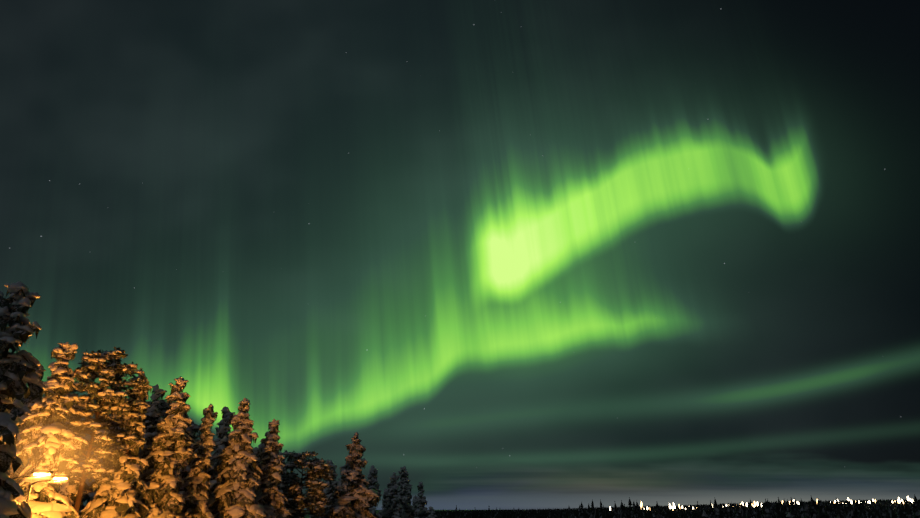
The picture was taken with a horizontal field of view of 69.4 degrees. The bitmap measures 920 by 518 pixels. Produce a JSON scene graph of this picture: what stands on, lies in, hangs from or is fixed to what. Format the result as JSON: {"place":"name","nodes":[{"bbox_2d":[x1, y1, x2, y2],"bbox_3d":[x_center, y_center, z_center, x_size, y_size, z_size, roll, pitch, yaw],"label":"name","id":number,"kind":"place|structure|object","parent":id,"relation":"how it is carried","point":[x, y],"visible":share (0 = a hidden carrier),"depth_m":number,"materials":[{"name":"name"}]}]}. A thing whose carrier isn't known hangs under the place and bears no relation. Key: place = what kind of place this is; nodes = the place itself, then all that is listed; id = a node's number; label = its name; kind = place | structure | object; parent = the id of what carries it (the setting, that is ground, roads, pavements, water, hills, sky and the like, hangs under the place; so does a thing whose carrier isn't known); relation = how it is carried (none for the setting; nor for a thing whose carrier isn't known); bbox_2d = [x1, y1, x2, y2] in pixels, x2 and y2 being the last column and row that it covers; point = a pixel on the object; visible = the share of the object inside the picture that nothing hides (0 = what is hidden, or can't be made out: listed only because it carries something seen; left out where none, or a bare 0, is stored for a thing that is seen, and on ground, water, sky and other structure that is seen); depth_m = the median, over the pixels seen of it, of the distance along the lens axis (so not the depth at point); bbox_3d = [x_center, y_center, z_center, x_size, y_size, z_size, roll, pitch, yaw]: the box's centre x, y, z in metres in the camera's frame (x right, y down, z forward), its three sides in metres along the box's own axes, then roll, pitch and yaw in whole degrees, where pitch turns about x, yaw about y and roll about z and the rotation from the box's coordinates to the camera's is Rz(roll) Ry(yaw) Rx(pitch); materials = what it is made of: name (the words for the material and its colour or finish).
{"place":"outdoors","nodes":[
{"label":"outdoors","id":0,"kind":"place"},
{"bbox_2d":[0,0,919,509],"label":"sky","id":1,"kind":"structure","parent":0,"point":[534,254],"materials":[{"name":"green"}]},
{"bbox_2d":[79,502,901,517],"bbox_3d":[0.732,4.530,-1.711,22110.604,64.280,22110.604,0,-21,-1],"label":"terrain","id":2,"kind":"structure","parent":0,"point":[307,516],"depth_m":5997.54,"materials":[{"name":"black"}]},
{"bbox_2d":[0,281,46,517],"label":"spruce tree","id":3,"kind":"object","parent":2,"relation":"on","point":[18,369],"visible":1,"depth_m":24.64,"materials":[{"name":"black plant"}]},
{"bbox_2d":[9,363,45,483],"bbox_3d":[-28.900,15.297,43.506,4.988,17.028,4.874,0,-21,-1],"label":"spruce tree","id":4,"kind":"object","parent":2,"relation":"on","point":[29,401],"visible":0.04,"depth_m":44.55,"materials":[{"name":"brown plant"}]},
{"bbox_2d":[12,470,52,479],"bbox_3d":[-18.133,12.280,26.752,1.734,7.259,0.422,10,-23,-24],"label":"street lamp","id":5,"kind":"object","parent":2,"relation":"on","point":[38,473],"depth_m":28.01,"materials":[{"name":"grey metal"}]},
{"bbox_2d":[26,475,69,502],"bbox_3d":[-20.140,14.225,31.313,1.734,7.750,0.422,10,-23,-24],"label":"street lamp","id":6,"kind":"object","parent":2,"relation":"on","point":[59,477],"depth_m":32.62,"materials":[{"name":"grey metal"}]},
{"bbox_2d":[14,341,88,517],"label":"spruce tree","id":7,"kind":"object","parent":2,"relation":"on","point":[52,444],"visible":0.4,"depth_m":38.79,"materials":[{"name":"yellow plant"}]},
{"bbox_2d":[53,402,88,509],"bbox_3d":[-26.157,17.247,43.011,5.730,15.711,5.388,0,-21,-1],"label":"spruce tree","id":8,"kind":"object","parent":2,"relation":"on","point":[61,490],"visible":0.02,"depth_m":44.33,"materials":[{"name":"brown plant"}]},
{"bbox_2d":[65,473,80,515],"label":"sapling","id":9,"kind":"object","parent":2,"relation":"on","point":[72,492],"depth_m":41.91,"materials":[{"name":"brown plant"}]},
{"bbox_2d":[47,347,149,513],"bbox_3d":[-23.309,13.797,41.092,5.794,17.047,5.582,8,-22,-21],"label":"pine tree","id":10,"kind":"object","parent":2,"relation":"on","point":[112,371],"visible":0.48,"depth_m":42.09,"materials":[{"name":"brown plant"}]},
{"bbox_2d":[83,397,124,508],"bbox_3d":[-26.217,17.892,48.332,4.893,15.978,4.630,-17,-26,37],"label":"spruce tree","id":11,"kind":"object","parent":2,"relation":"on","point":[91,495],"visible":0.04,"depth_m":47.62,"materials":[{"name":"brown plant"}]},
{"bbox_2d":[79,374,152,517],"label":"spruce tree","id":12,"kind":"object","parent":2,"relation":"on","point":[117,495],"visible":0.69,"depth_m":42.85,"materials":[{"name":"brown plant"}]},
{"bbox_2d":[135,384,166,498],"bbox_3d":[-22.718,16.902,46.863,4.758,16.092,4.040,0,-21,-1],"label":"spruce tree","id":13,"kind":"object","parent":2,"relation":"on","point":[153,417],"visible":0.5,"depth_m":48.43,"materials":[{"name":"brown plant"}]},
{"bbox_2d":[116,397,201,465],"bbox_3d":[-24.692,19.048,51.749,7.993,16.628,7.998,8,-22,-20],"label":"pine tree","id":14,"kind":"object","parent":2,"relation":"on","point":[164,406],"visible":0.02,"depth_m":53.59,"materials":[{"name":"brown plant"}]},
{"bbox_2d":[136,376,197,517],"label":"spruce tree","id":15,"kind":"object","parent":2,"relation":"on","point":[170,456],"visible":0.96,"depth_m":45.99,"materials":[{"name":"brown plant"}]},
{"bbox_2d":[171,427,195,516],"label":"spruce tree","id":16,"kind":"object","parent":2,"relation":"on","point":[183,474],"visible":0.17,"depth_m":52.29,"materials":[{"name":"brown plant"}]},
{"bbox_2d":[181,404,217,517],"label":"spruce tree","id":17,"kind":"object","parent":2,"relation":"on","point":[196,486],"visible":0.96,"depth_m":48.92,"materials":[{"name":"brown plant"}]},
{"bbox_2d":[207,427,221,473],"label":"spruce tree","id":18,"kind":"object","parent":2,"relation":"on","point":[217,430],"visible":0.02,"depth_m":57.25,"materials":[{"name":"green plant"}]},
{"bbox_2d":[203,406,235,512],"bbox_3d":[-19.539,19.780,53.035,6.166,15.789,6.360,-15,-25,35],"label":"spruce tree","id":19,"kind":"object","parent":2,"relation":"on","point":[224,424],"visible":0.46,"depth_m":54.07,"materials":[{"name":"brown plant"}]},
{"bbox_2d":[207,398,266,517],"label":"spruce tree","id":20,"kind":"object","parent":2,"relation":"on","point":[236,460],"visible":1,"depth_m":51.34,"materials":[{"name":"brown plant"}]},
{"bbox_2d":[253,443,264,493],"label":"spruce tree","id":21,"kind":"object","parent":2,"relation":"on","point":[259,449],"visible":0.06,"depth_m":60.79,"materials":[{"name":"green plant"}]},
{"bbox_2d":[256,419,291,517],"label":"spruce tree","id":22,"kind":"object","parent":2,"relation":"on","point":[271,499],"visible":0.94,"depth_m":54.44,"materials":[{"name":"brown plant"}]},
{"bbox_2d":[277,460,287,493],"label":"spruce tree","id":23,"kind":"object","parent":2,"relation":"on","point":[281,488],"visible":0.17,"depth_m":65.74,"materials":[{"name":"green plant"}]},
{"bbox_2d":[286,481,306,515],"bbox_3d":[-15.305,25.977,60.255,5.299,11.773,5.145,-16,-26,36],"label":"spruce tree","id":24,"kind":"object","parent":2,"relation":"on","point":[290,499],"visible":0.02,"depth_m":61.38,"materials":[{"name":"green plant"}]},
{"bbox_2d":[279,450,334,517],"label":"pine tree","id":25,"kind":"object","parent":2,"relation":"on","point":[308,502],"visible":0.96,"depth_m":58.70,"materials":[{"name":"brown plant"}]},
{"bbox_2d":[309,459,337,517],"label":"spruce tree","id":26,"kind":"object","parent":2,"relation":"on","point":[326,490],"visible":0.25,"depth_m":67.40,"materials":[{"name":"plant"}]},
{"bbox_2d":[318,481,335,517],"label":"spruce tree","id":27,"kind":"object","parent":2,"relation":"on","point":[331,498],"visible":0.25,"depth_m":65.34,"materials":[{"name":"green plant"}]},
{"bbox_2d":[322,432,378,517],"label":"spruce tree","id":28,"kind":"object","parent":2,"relation":"on","point":[353,496],"visible":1,"depth_m":63.08,"materials":[{"name":"brown plant"}]},
{"bbox_2d":[367,465,381,517],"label":"spruce tree","id":29,"kind":"object","parent":2,"relation":"on","point":[372,477],"visible":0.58,"depth_m":73.27,"materials":[{"name":"green plant"}]},
{"bbox_2d":[381,488,388,517],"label":"spruce tree","id":30,"kind":"object","parent":2,"relation":"on","point":[385,498],"visible":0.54,"depth_m":82.19,"materials":[{"name":"green plant"}]},
{"bbox_2d":[379,472,402,517],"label":"spruce tree","id":31,"kind":"object","parent":2,"relation":"on","point":[393,505],"visible":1,"depth_m":76.22,"materials":[{"name":"green plant"}]},
{"bbox_2d":[397,466,414,517],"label":"spruce tree","id":32,"kind":"object","parent":2,"relation":"on","point":[408,509],"visible":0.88,"depth_m":80.72,"materials":[{"name":"green plant"}]},
{"bbox_2d":[412,495,419,517],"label":"spruce tree","id":33,"kind":"object","parent":2,"relation":"on","point":[414,500],"visible":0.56,"depth_m":89.84,"materials":[{"name":"green plant"}]},
{"bbox_2d":[415,481,427,517],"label":"spruce tree","id":34,"kind":"object","parent":2,"relation":"on","point":[421,511],"visible":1,"depth_m":86.10,"materials":[{"name":"green plant"}]},
{"bbox_2d":[426,506,436,517],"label":"spruce tree","id":35,"kind":"object","parent":2,"relation":"on","point":[431,511],"visible":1,"depth_m":96.52,"materials":[{"name":"green plant"}]},
{"bbox_2d":[426,499,918,517],"bbox_3d":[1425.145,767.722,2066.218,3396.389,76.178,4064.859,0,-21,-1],"label":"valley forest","id":36,"kind":"object","parent":2,"relation":"on","point":[542,513],"visible":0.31,"depth_m":2656.60,"materials":[{"name":"black plant"}]},
{"bbox_2d":[437,494,919,517],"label":"distant tree line","id":37,"kind":"object","parent":2,"relation":"on","point":[784,509],"visible":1,"depth_m":233.98,"materials":[{"name":"black plant"}]}
]}

